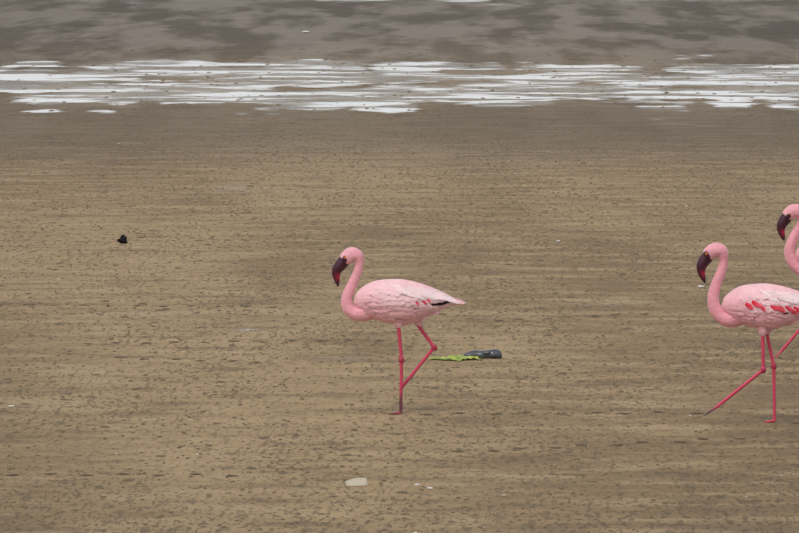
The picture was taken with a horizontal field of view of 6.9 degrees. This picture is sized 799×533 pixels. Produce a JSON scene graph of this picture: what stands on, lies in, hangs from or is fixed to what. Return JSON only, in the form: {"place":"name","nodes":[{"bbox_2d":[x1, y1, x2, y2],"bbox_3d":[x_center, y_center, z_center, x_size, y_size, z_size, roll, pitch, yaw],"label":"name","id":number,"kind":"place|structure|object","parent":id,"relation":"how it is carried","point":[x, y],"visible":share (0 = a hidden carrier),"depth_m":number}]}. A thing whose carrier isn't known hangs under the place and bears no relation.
{"place":"outdoors","nodes":[
{"label":"outdoors","id":0,"kind":"place"},
{"bbox_2d":[0,0,798,532],"bbox_3d":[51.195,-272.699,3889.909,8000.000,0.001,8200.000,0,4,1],"label":"ground","id":1,"kind":"structure","parent":0,"point":[508,42],"depth_m":45.39},
{"bbox_2d":[117,234,127,243],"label":"stone","id":2,"kind":"object","parent":1,"relation":"on","point":[122,239],"visible":0.96,"depth_m":46.89},
{"bbox_2d":[345,478,367,485],"bbox_3d":[-0.197,0.987,30.474,0.100,0.036,0.051,-1,4,-9],"label":"shell piece","id":3,"kind":"object","parent":1,"relation":"on","point":[357,482],"visible":1,"depth_m":30.47},
{"bbox_2d":[0,134,798,532],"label":"mud lumps","id":4,"kind":"object","parent":1,"relation":"on","point":[394,332],"visible":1,"depth_m":41.68},
{"bbox_2d":[332,247,466,414],"bbox_3d":[0.001,0.328,33.964,0.691,0.854,0.204,0,4,1],"label":"flamingo","id":5,"kind":"object","parent":1,"relation":"on","point":[398,303],"visible":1,"depth_m":33.91},
{"bbox_2d":[0,45,798,532],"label":"pebbles","id":6,"kind":"object","parent":1,"relation":"on","point":[404,245],"visible":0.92,"depth_m":48.19},
{"bbox_2d":[0,304,798,475],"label":"footprints","id":7,"kind":"object","parent":1,"relation":"on","point":[420,414],"visible":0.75,"depth_m":34.06},
{"bbox_2d":[438,355,481,360],"bbox_3d":[0.344,0.508,37.258,0.260,0.024,0.200,0,4,-5],"label":"sea lettuce","id":8,"kind":"object","parent":1,"relation":"on","point":[456,357],"visible":0.98,"depth_m":37.22},
{"bbox_2d":[463,349,501,358],"bbox_3d":[0.467,0.492,37.364,0.220,0.060,0.088,0,4,7],"label":"rock","id":9,"kind":"object","parent":1,"relation":"on","point":[491,354],"visible":0.81,"depth_m":37.34},
{"bbox_2d":[696,243,798,422],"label":"flamingo","id":10,"kind":"object","parent":1,"relation":"on","point":[765,309],"visible":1,"depth_m":33.44},
{"bbox_2d":[774,204,798,357],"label":"flamingo","id":11,"kind":"object","parent":1,"relation":"on","point":[789,214],"visible":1,"depth_m":37.30}
]}

